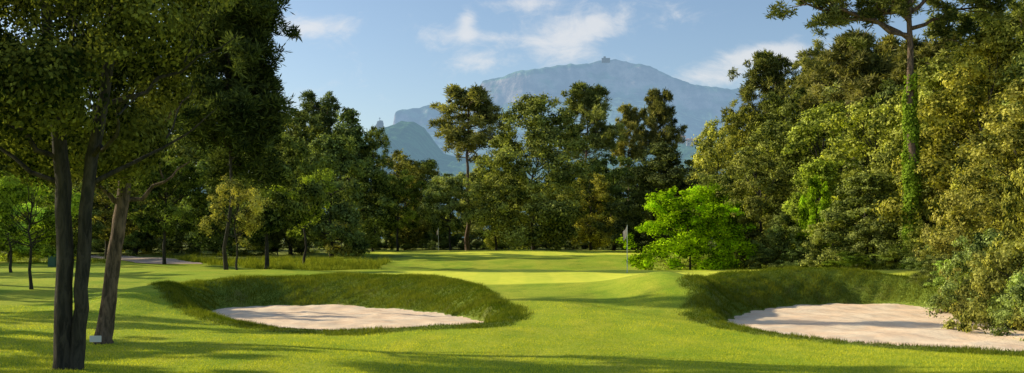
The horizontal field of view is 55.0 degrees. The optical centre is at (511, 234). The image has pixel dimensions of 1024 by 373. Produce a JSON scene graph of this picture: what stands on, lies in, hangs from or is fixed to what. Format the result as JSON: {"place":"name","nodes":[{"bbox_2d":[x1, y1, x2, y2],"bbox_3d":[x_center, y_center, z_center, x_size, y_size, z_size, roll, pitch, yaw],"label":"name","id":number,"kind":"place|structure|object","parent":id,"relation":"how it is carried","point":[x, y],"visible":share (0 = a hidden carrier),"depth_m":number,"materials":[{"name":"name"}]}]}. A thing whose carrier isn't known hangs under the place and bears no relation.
{"place":"outdoors","nodes":[
{"label":"outdoors","id":0,"kind":"place"},
{"bbox_2d":[91,255,201,263],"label":"path","id":1,"kind":"structure","parent":0,"point":[134,259],"depth_m":62.68,"materials":[{"name":"grey concrete"}]},
{"bbox_2d":[159,121,737,238],"bbox_3d":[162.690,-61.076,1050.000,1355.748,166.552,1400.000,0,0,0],"label":"hill","id":2,"kind":"structure","parent":0,"point":[415,141],"depth_m":1068.28,"materials":[{"name":"blue stone"}]},
{"bbox_2d":[0,251,937,278],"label":"wild grass","id":3,"kind":"structure","parent":0,"point":[327,263],"depth_m":59.40,"materials":[{"name":"green plant"}]},
{"bbox_2d":[0,0,1020,162],"label":"sky","id":4,"kind":"structure","parent":0,"point":[380,58],"materials":[{"name":"blue"}]},
{"bbox_2d":[0,239,1023,372],"bbox_3d":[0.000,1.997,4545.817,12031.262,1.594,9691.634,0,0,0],"label":"ground","id":5,"kind":"structure","parent":0,"point":[599,276],"depth_m":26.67,"materials":[{"name":"green plant"}]},
{"bbox_2d":[0,197,45,272],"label":"oak tree","id":6,"kind":"object","parent":5,"relation":"on","point":[21,248],"visible":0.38,"depth_m":43.95,"materials":[{"name":"green plant"}]},
{"bbox_2d":[0,171,55,261],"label":"oak tree","id":7,"kind":"object","parent":5,"relation":"on","point":[35,250],"visible":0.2,"depth_m":57.80,"materials":[{"name":"green plant"}]},
{"bbox_2d":[0,171,80,289],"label":"oak tree","id":8,"kind":"object","parent":5,"relation":"on","point":[20,191],"visible":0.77,"depth_m":32.92,"materials":[{"name":"green plant"}]},
{"bbox_2d":[18,183,110,256],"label":"oak tree","id":9,"kind":"object","parent":5,"relation":"on","point":[97,227],"visible":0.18,"depth_m":61.64,"materials":[{"name":"green plant"}]},
{"bbox_2d":[91,223,140,255],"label":"bush","id":10,"kind":"object","parent":5,"relation":"on","point":[97,243],"visible":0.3,"depth_m":74.61,"materials":[{"name":"green plant"}]},
{"bbox_2d":[0,0,236,369],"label":"oak tree","id":11,"kind":"object","parent":5,"relation":"on","point":[44,78],"visible":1,"depth_m":15.25,"materials":[{"name":"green plant"}]},
{"bbox_2d":[0,0,237,343],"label":"oak tree","id":12,"kind":"object","parent":5,"relation":"on","point":[143,128],"visible":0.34,"depth_m":18.61,"materials":[{"name":"green plant"}]},
{"bbox_2d":[72,181,166,258],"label":"oak tree","id":13,"kind":"object","parent":5,"relation":"on","point":[131,227],"visible":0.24,"depth_m":65.38,"materials":[{"name":"green plant"}]},
{"bbox_2d":[75,148,189,254],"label":"oak tree","id":14,"kind":"object","parent":5,"relation":"on","point":[147,239],"visible":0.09,"depth_m":80.94,"materials":[{"name":"green plant"}]},
{"bbox_2d":[108,95,200,249],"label":"oak tree","id":15,"kind":"object","parent":5,"relation":"on","point":[198,160],"visible":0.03,"depth_m":102.41,"materials":[{"name":"green plant"}]},
{"bbox_2d":[100,148,210,263],"bbox_3d":[-19.922,-1.443,56.118,5.913,6.873,5.381,0,0,7],"label":"oak tree","id":16,"kind":"object","parent":5,"relation":"on","point":[161,224],"visible":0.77,"depth_m":55.75,"materials":[{"name":"green plant"}]},
{"bbox_2d":[153,131,241,252],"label":"oak tree","id":17,"kind":"object","parent":5,"relation":"on","point":[175,241],"visible":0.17,"depth_m":78.29,"materials":[{"name":"green plant"}]},
{"bbox_2d":[156,0,301,269],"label":"pine tree","id":18,"kind":"object","parent":5,"relation":"on","point":[242,118],"visible":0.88,"depth_m":49.25,"materials":[{"name":"green plant"}]},
{"bbox_2d":[174,132,283,255],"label":"oak tree","id":19,"kind":"object","parent":5,"relation":"on","point":[215,240],"visible":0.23,"depth_m":71.15,"materials":[{"name":"green plant"}]},
{"bbox_2d":[195,173,268,269],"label":"oak tree","id":20,"kind":"object","parent":5,"relation":"on","point":[251,222],"visible":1,"depth_m":46.76,"materials":[{"name":"green plant"}]},
{"bbox_2d":[219,234,273,255],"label":"bush","id":21,"kind":"object","parent":5,"relation":"on","point":[249,248],"visible":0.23,"depth_m":74.50,"materials":[{"name":"green plant"}]},
{"bbox_2d":[203,132,339,268],"bbox_3d":[-13.865,-2.029,55.819,7.292,8.805,6.636,0,0,23],"label":"oak tree","id":22,"kind":"object","parent":5,"relation":"on","point":[315,195],"visible":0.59,"depth_m":55.08,"materials":[{"name":"green plant"}]},
{"bbox_2d":[256,233,308,254],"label":"bush","id":23,"kind":"object","parent":5,"relation":"on","point":[275,248],"visible":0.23,"depth_m":78.92,"materials":[{"name":"green plant"}]},
{"bbox_2d":[252,106,334,254],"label":"oak tree","id":24,"kind":"object","parent":5,"relation":"on","point":[299,126],"visible":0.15,"depth_m":77.48,"materials":[{"name":"green plant"}]},
{"bbox_2d":[269,160,337,262],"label":"oak tree","id":25,"kind":"object","parent":5,"relation":"on","point":[325,174],"visible":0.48,"depth_m":59.50,"materials":[{"name":"green plant"}]},
{"bbox_2d":[279,237,339,254],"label":"bush","id":26,"kind":"object","parent":5,"relation":"on","point":[318,243],"visible":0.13,"depth_m":80.45,"materials":[{"name":"green plant"}]},
{"bbox_2d":[297,89,341,247],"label":"pine tree","id":27,"kind":"object","parent":5,"relation":"on","point":[324,112],"visible":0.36,"depth_m":121.35,"materials":[{"name":"green plant"}]},
{"bbox_2d":[285,133,376,257],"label":"oak tree","id":28,"kind":"object","parent":5,"relation":"on","point":[326,145],"visible":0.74,"depth_m":71.06,"materials":[{"name":"green plant"}]},
{"bbox_2d":[319,221,364,256],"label":"bush","id":29,"kind":"object","parent":5,"relation":"on","point":[343,250],"visible":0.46,"depth_m":72.73,"materials":[{"name":"green plant"}]},
{"bbox_2d":[213,304,483,329],"bbox_3d":[-5.209,2.390,28.873,7.040,0.328,13.976,0,0,-30],"label":"sand bunker","id":30,"kind":"object","parent":5,"relation":"on","point":[329,316],"visible":0.81,"depth_m":28.73},
{"bbox_2d":[313,106,396,251],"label":"oak tree","id":31,"kind":"object","parent":5,"relation":"on","point":[347,116],"visible":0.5,"depth_m":85.16,"materials":[{"name":"green plant"}]},
{"bbox_2d":[352,126,400,251],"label":"oak tree","id":32,"kind":"object","parent":5,"relation":"on","point":[375,144],"visible":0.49,"depth_m":87.61,"materials":[{"name":"green plant"}]},
{"bbox_2d":[373,229,407,249],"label":"bush","id":33,"kind":"object","parent":5,"relation":"on","point":[386,235],"visible":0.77,"depth_m":104.26,"materials":[{"name":"green plant"}]},
{"bbox_2d":[368,169,431,250],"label":"oak tree","id":34,"kind":"object","parent":5,"relation":"on","point":[394,226],"visible":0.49,"depth_m":96.33,"materials":[{"name":"green plant"}]},
{"bbox_2d":[387,233,419,249],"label":"bush","id":35,"kind":"object","parent":5,"relation":"on","point":[409,247],"visible":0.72,"depth_m":105.89,"materials":[{"name":"green plant"}]},
{"bbox_2d":[375,148,442,249],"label":"oak tree","id":36,"kind":"object","parent":5,"relation":"on","point":[403,163],"visible":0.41,"depth_m":106.69,"materials":[{"name":"green plant"}]},
{"bbox_2d":[399,158,462,247],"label":"oak tree","id":37,"kind":"object","parent":5,"relation":"on","point":[430,163],"visible":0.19,"depth_m":117.03,"materials":[{"name":"green plant"}]},
{"bbox_2d":[422,229,454,249],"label":"bush","id":38,"kind":"object","parent":5,"relation":"on","point":[444,243],"visible":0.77,"depth_m":105.45,"materials":[{"name":"green plant"}]},
{"bbox_2d":[413,173,475,245],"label":"oak tree","id":39,"kind":"object","parent":5,"relation":"on","point":[459,178],"visible":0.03,"depth_m":131.45,"materials":[{"name":"green plant"}]},
{"bbox_2d":[415,171,486,250],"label":"oak tree","id":40,"kind":"object","parent":5,"relation":"on","point":[452,186],"visible":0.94,"depth_m":95.07,"materials":[{"name":"green plant"}]},
{"bbox_2d":[439,233,481,249],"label":"bush","id":41,"kind":"object","parent":5,"relation":"on","point":[454,238],"visible":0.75,"depth_m":106.13,"materials":[{"name":"green plant"}]},
{"bbox_2d":[427,82,510,250],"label":"pine tree","id":42,"kind":"object","parent":5,"relation":"on","point":[477,101],"visible":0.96,"depth_m":98.52,"materials":[{"name":"green plant"}]},
{"bbox_2d":[445,169,504,248],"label":"oak tree","id":43,"kind":"object","parent":5,"relation":"on","point":[472,228],"visible":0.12,"depth_m":110.71,"materials":[{"name":"green plant"}]},
{"bbox_2d":[462,229,490,249],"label":"bush","id":44,"kind":"object","parent":5,"relation":"on","point":[475,242],"visible":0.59,"depth_m":107.20,"materials":[{"name":"green plant"}]},
{"bbox_2d":[465,154,526,249],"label":"oak tree","id":45,"kind":"object","parent":5,"relation":"on","point":[493,242],"visible":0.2,"depth_m":98.01,"materials":[{"name":"green plant"}]},
{"bbox_2d":[459,92,595,250],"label":"oak tree","id":46,"kind":"object","parent":5,"relation":"on","point":[551,218],"visible":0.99,"depth_m":84.06,"materials":[{"name":"green plant"}]},
{"bbox_2d":[543,159,606,248],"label":"oak tree","id":47,"kind":"object","parent":5,"relation":"on","point":[556,197],"visible":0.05,"depth_m":108.70,"materials":[{"name":"green plant"}]},
{"bbox_2d":[147,265,1023,356],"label":"rough grass","id":48,"kind":"structure","parent":5,"relation":"on","point":[493,300],"depth_m":33.26,"materials":[{"name":"green plant"}]},
{"bbox_2d":[552,80,627,248],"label":"pine tree","id":49,"kind":"object","parent":5,"relation":"on","point":[584,99],"visible":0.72,"depth_m":110.72,"materials":[{"name":"green plant"}]},
{"bbox_2d":[569,173,619,249],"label":"oak tree","id":50,"kind":"object","parent":5,"relation":"on","point":[598,238],"visible":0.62,"depth_m":90.94,"materials":[{"name":"green plant"}]},
{"bbox_2d":[580,153,649,250],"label":"oak tree","id":51,"kind":"object","parent":5,"relation":"on","point":[598,166],"visible":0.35,"depth_m":94.94,"materials":[{"name":"green plant"}]},
{"bbox_2d":[609,102,647,198],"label":"pine tree","id":52,"kind":"object","parent":5,"relation":"on","point":[632,123],"visible":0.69,"depth_m":115.25,"materials":[{"name":"green plant"}]},
{"bbox_2d":[611,165,654,229],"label":"oak tree","id":53,"kind":"object","parent":5,"relation":"on","point":[636,187],"visible":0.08,"depth_m":117.84,"materials":[{"name":"green plant"}]},
{"bbox_2d":[588,140,710,252],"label":"oak tree","id":54,"kind":"object","parent":5,"relation":"on","point":[671,175],"visible":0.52,"depth_m":81.20,"materials":[{"name":"green plant"}]},
{"bbox_2d":[632,86,687,249],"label":"pine tree","id":55,"kind":"object","parent":5,"relation":"on","point":[660,110],"visible":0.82,"depth_m":108.96,"materials":[{"name":"green plant"}]},
{"bbox_2d":[612,183,758,269],"bbox_3d":[8.891,-0.230,50.121,7.456,4.722,5.796,0,0,-12],"label":"bush","id":56,"kind":"object","parent":5,"relation":"on","point":[691,244],"visible":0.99,"depth_m":49.27,"materials":[{"name":"green plant"}]},
{"bbox_2d":[670,152,721,238],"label":"oak tree","id":57,"kind":"object","parent":5,"relation":"on","point":[689,173],"visible":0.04,"depth_m":101.31,"materials":[{"name":"green plant"}]},
{"bbox_2d":[680,172,745,229],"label":"oak tree","id":58,"kind":"object","parent":5,"relation":"on","point":[705,179],"visible":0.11,"depth_m":65.14,"materials":[{"name":"green plant"}]},
{"bbox_2d":[685,116,745,245],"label":"oak tree","id":59,"kind":"object","parent":5,"relation":"on","point":[707,150],"visible":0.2,"depth_m":89.29,"materials":[{"name":"green plant"}]},
{"bbox_2d":[688,182,746,269],"bbox_3d":[11.421,0.016,55.010,3.971,5.977,4.180,0,0,-1],"label":"bush","id":60,"kind":"object","parent":5,"relation":"on","point":[730,218],"visible":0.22,"depth_m":54.35,"materials":[{"name":"green plant"}]},
{"bbox_2d":[707,106,775,214],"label":"oak tree","id":61,"kind":"object","parent":5,"relation":"on","point":[740,121],"visible":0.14,"depth_m":81.17,"materials":[{"name":"green plant"}]},
{"bbox_2d":[724,223,783,268],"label":"bush","id":62,"kind":"object","parent":5,"relation":"on","point":[753,235],"visible":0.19,"depth_m":51.57,"materials":[{"name":"green plant"}]},
{"bbox_2d":[695,148,815,268],"bbox_3d":[13.050,-1.161,53.859,6.621,7.112,5.879,0,0,-17],"label":"oak tree","id":63,"kind":"object","parent":5,"relation":"on","point":[760,182],"visible":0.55,"depth_m":53.10,"materials":[{"name":"green plant"}]},
{"bbox_2d":[720,49,800,150],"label":"pine tree","id":64,"kind":"object","parent":5,"relation":"on","point":[772,75],"visible":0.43,"depth_m":99.06,"materials":[{"name":"green plant"}]},
{"bbox_2d":[745,251,786,269],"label":"bush","id":65,"kind":"object","parent":5,"relation":"on","point":[767,258],"visible":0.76,"depth_m":47.77,"materials":[{"name":"green plant"}]},
{"bbox_2d":[722,119,822,234],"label":"oak tree","id":66,"kind":"object","parent":5,"relation":"on","point":[777,130],"visible":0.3,"depth_m":63.13,"materials":[{"name":"green plant"}]},
{"bbox_2d":[738,213,820,269],"bbox_3d":[13.817,0.641,50.056,3.800,3.578,3.610,0,0,-22],"label":"bush","id":67,"kind":"object","parent":5,"relation":"on","point":[784,243],"visible":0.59,"depth_m":49.56,"materials":[{"name":"green plant"}]},
{"bbox_2d":[770,246,829,268],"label":"bush","id":68,"kind":"object","parent":5,"relation":"on","point":[792,253],"visible":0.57,"depth_m":46.89,"materials":[{"name":"green plant"}]},
{"bbox_2d":[752,87,851,213],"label":"oak tree","id":69,"kind":"object","parent":5,"relation":"on","point":[778,104],"visible":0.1,"depth_m":79.79,"materials":[{"name":"green plant"}]},
{"bbox_2d":[777,39,842,144],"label":"pine tree","id":70,"kind":"object","parent":5,"relation":"on","point":[805,62],"visible":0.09,"depth_m":93.82,"materials":[{"name":"green plant"}]},
{"bbox_2d":[792,175,835,267],"bbox_3d":[15.173,-0.223,49.032,2.793,5.659,2.654,0,0,29],"label":"bush","id":71,"kind":"object","parent":5,"relation":"on","point":[814,192],"visible":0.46,"depth_m":48.74,"materials":[{"name":"green plant"}]},
{"bbox_2d":[775,157,864,267],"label":"oak tree","id":72,"kind":"object","parent":5,"relation":"on","point":[824,170],"visible":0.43,"depth_m":50.38,"materials":[{"name":"green plant"}]},
{"bbox_2d":[780,100,868,251],"bbox_3d":[19.613,-3.221,62.404,6.996,10.554,8.776,0,0,-6],"label":"oak tree","id":73,"kind":"object","parent":5,"relation":"on","point":[804,134],"visible":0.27,"depth_m":61.31,"materials":[{"name":"green plant"}]},
{"bbox_2d":[798,220,864,267],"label":"bush","id":74,"kind":"object","parent":5,"relation":"on","point":[825,255],"visible":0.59,"depth_m":46.60,"materials":[{"name":"green plant"}]},
{"bbox_2d":[795,78,882,197],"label":"oak tree","id":75,"kind":"object","parent":5,"relation":"on","point":[832,89],"visible":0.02,"depth_m":78.22,"materials":[{"name":"green plant"}]},
{"bbox_2d":[792,26,894,223],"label":"pine tree","id":76,"kind":"object","parent":5,"relation":"on","point":[858,69],"visible":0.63,"depth_m":68.74,"materials":[{"name":"green plant"}]},
{"bbox_2d":[821,251,874,269],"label":"bush","id":77,"kind":"object","parent":5,"relation":"on","point":[848,258],"visible":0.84,"depth_m":43.66,"materials":[{"name":"green plant"}]},
{"bbox_2d":[811,94,903,265],"bbox_3d":[19.547,-2.745,53.368,7.349,9.671,8.277,0,0,27],"label":"oak tree","id":78,"kind":"object","parent":5,"relation":"on","point":[858,143],"visible":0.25,"depth_m":53.78,"materials":[{"name":"green plant"}]},
{"bbox_2d":[815,171,903,258],"bbox_3d":[17.046,-0.658,46.784,4.782,4.678,5.684,0,0,36],"label":"bush","id":79,"kind":"object","parent":5,"relation":"on","point":[870,184],"visible":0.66,"depth_m":46.18,"materials":[{"name":"green plant"}]},
{"bbox_2d":[844,214,902,269],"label":"bush","id":80,"kind":"object","parent":5,"relation":"on","point":[876,233],"visible":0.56,"depth_m":44.70,"materials":[{"name":"green plant"}]},
{"bbox_2d":[727,303,1023,350],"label":"sand bunker","id":81,"kind":"object","parent":5,"relation":"on","point":[899,324],"visible":0.73,"depth_m":25.36},
{"bbox_2d":[848,33,902,117],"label":"pine tree","id":82,"kind":"object","parent":5,"relation":"on","point":[889,42],"visible":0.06,"depth_m":89.32,"materials":[{"name":"green plant"}]},
{"bbox_2d":[856,243,902,267],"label":"bush","id":83,"kind":"object","parent":5,"relation":"on","point":[882,258],"visible":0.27,"depth_m":43.83,"materials":[{"name":"green plant"}]},
{"bbox_2d":[763,0,1016,268],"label":"pine tree","id":84,"kind":"object","parent":5,"relation":"on","point":[834,13],"visible":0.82,"depth_m":41.88,"materials":[{"name":"green plant"}]},
{"bbox_2d":[842,78,953,203],"bbox_3d":[22.603,-3.457,55.843,7.095,11.335,6.457,0,0,13],"label":"oak tree","id":85,"kind":"object","parent":5,"relation":"on","point":[890,87],"visible":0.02,"depth_m":55.38,"materials":[{"name":"green plant"}]},
{"bbox_2d":[872,231,927,269],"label":"bush","id":86,"kind":"object","parent":5,"relation":"on","point":[901,254],"visible":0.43,"depth_m":41.83,"materials":[{"name":"green plant"}]},
{"bbox_2d":[865,29,964,114],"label":"pine tree","id":87,"kind":"object","parent":5,"relation":"on","point":[925,48],"visible":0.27,"depth_m":65.60,"materials":[{"name":"green plant"}]},
{"bbox_2d":[906,256,936,275],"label":"bush","id":88,"kind":"object","parent":5,"relation":"on","point":[918,265],"visible":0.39,"depth_m":37.46,"materials":[{"name":"green plant"}]},
{"bbox_2d":[855,61,999,251],"bbox_3d":[21.344,-3.411,49.533,8.153,10.701,8.084,0,0,-43],"label":"oak tree","id":89,"kind":"object","parent":5,"relation":"on","point":[930,76],"visible":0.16,"depth_m":49.82,"materials":[{"name":"green plant"}]},
{"bbox_2d":[881,158,975,260],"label":"oak tree","id":90,"kind":"object","parent":5,"relation":"on","point":[888,225],"visible":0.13,"depth_m":42.67,"materials":[{"name":"green plant"}]},
{"bbox_2d":[906,202,951,260],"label":"bush","id":91,"kind":"object","parent":5,"relation":"on","point":[925,213],"visible":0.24,"depth_m":41.67,"materials":[{"name":"green plant"}]},
{"bbox_2d":[906,254,954,287],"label":"bush","id":92,"kind":"object","parent":5,"relation":"on","point":[927,264],"visible":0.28,"depth_m":34.62,"materials":[{"name":"green plant"}]},
{"bbox_2d":[916,226,969,277],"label":"bush","id":93,"kind":"object","parent":5,"relation":"on","point":[923,253],"visible":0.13,"depth_m":36.13,"materials":[{"name":"green plant"}]},
{"bbox_2d":[865,22,1023,241],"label":"oak tree","id":94,"kind":"object","parent":5,"relation":"on","point":[974,82],"visible":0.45,"depth_m":41.64,"materials":[{"name":"green plant"}]},
{"bbox_2d":[923,259,968,288],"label":"bush","id":95,"kind":"object","parent":5,"relation":"on","point":[937,283],"visible":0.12,"depth_m":32.87,"materials":[{"name":"green plant"}]},
{"bbox_2d":[897,92,996,222],"bbox_3d":[20.503,-2.553,44.719,4.810,8.470,6.035,0,0,1],"label":"oak tree","id":96,"kind":"object","parent":5,"relation":"on","point":[946,140],"visible":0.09,"depth_m":43.86,"materials":[{"name":"green plant"}]},
{"bbox_2d":[912,176,992,260],"bbox_3d":[18.492,-0.164,39.908,3.886,4.639,2.586,0,0,32],"label":"bush","id":97,"kind":"object","parent":5,"relation":"on","point":[935,217],"visible":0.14,"depth_m":40.02,"materials":[{"name":"green plant"}]},
{"bbox_2d":[936,266,971,312],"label":"bush","id":98,"kind":"object","parent":5,"relation":"on","point":[954,269],"visible":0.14,"depth_m":30.93,"materials":[{"name":"green plant"}]},
{"bbox_2d":[923,228,1008,318],"bbox_3d":[13.526,1.471,27.957,3.015,3.358,2.864,0,0,-26],"label":"bush","id":99,"kind":"object","parent":5,"relation":"on","point":[980,243],"visible":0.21,"depth_m":28.10,"materials":[{"name":"green plant"}]},
{"bbox_2d":[914,8,1023,146],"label":"pine tree","id":100,"kind":"object","parent":5,"relation":"on","point":[937,60],"visible":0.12,"depth_m":62.22,"materials":[{"name":"green plant"}]},
{"bbox_2d":[920,78,1023,269],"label":"oak tree","id":101,"kind":"object","parent":5,"relation":"on","point":[1005,124],"visible":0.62,"depth_m":31.11,"materials":[{"name":"green plant"}]},
{"bbox_2d":[949,274,1001,324],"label":"bush","id":102,"kind":"object","parent":5,"relation":"on","point":[955,309],"visible":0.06,"depth_m":25.96,"materials":[{"name":"green plant"}]},
{"bbox_2d":[940,239,1023,333],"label":"bush","id":103,"kind":"object","parent":5,"relation":"on","point":[1012,261],"visible":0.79,"depth_m":23.94,"materials":[{"name":"green plant"}]},
{"bbox_2d":[948,175,1019,253],"bbox_3d":[16.825,0.156,34.160,3.811,4.558,2.536,0,0,-22],"label":"bush","id":104,"kind":"object","parent":5,"relation":"on","point":[958,187],"visible":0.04,"depth_m":33.98,"materials":[{"name":"green plant"}]},
{"bbox_2d":[964,43,1023,233],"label":"oak tree","id":105,"kind":"object","parent":5,"relation":"on","point":[1019,65],"visible":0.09,"depth_m":38.72,"materials":[{"name":"green plant"}]},
{"bbox_2d":[967,0,1023,109],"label":"pine tree","id":106,"kind":"object","parent":5,"relation":"on","point":[1017,8],"visible":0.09,"depth_m":51.90,"materials":[{"name":"green plant"}]},
{"bbox_2d":[969,156,1023,278],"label":"bush","id":107,"kind":"object","parent":5,"relation":"on","point":[1011,203],"visible":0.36,"depth_m":27.13,"materials":[{"name":"green plant"}]},
{"bbox_2d":[974,288,1019,328],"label":"bush","id":108,"kind":"object","parent":5,"relation":"on","point":[999,306],"visible":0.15,"depth_m":23.97,"materials":[{"name":"green plant"}]},
{"bbox_2d":[985,264,1023,340],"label":"bush","id":109,"kind":"object","parent":5,"relation":"on","point":[1016,291],"visible":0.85,"depth_m":21.27,"materials":[{"name":"green plant"}]},
{"bbox_2d":[393,59,792,156],"bbox_3d":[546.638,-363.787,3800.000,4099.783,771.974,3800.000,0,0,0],"label":"mountain","id":110,"kind":"structure","parent":0,"point":[696,107],"depth_m":4109.65,"materials":[{"name":"blue stone"}]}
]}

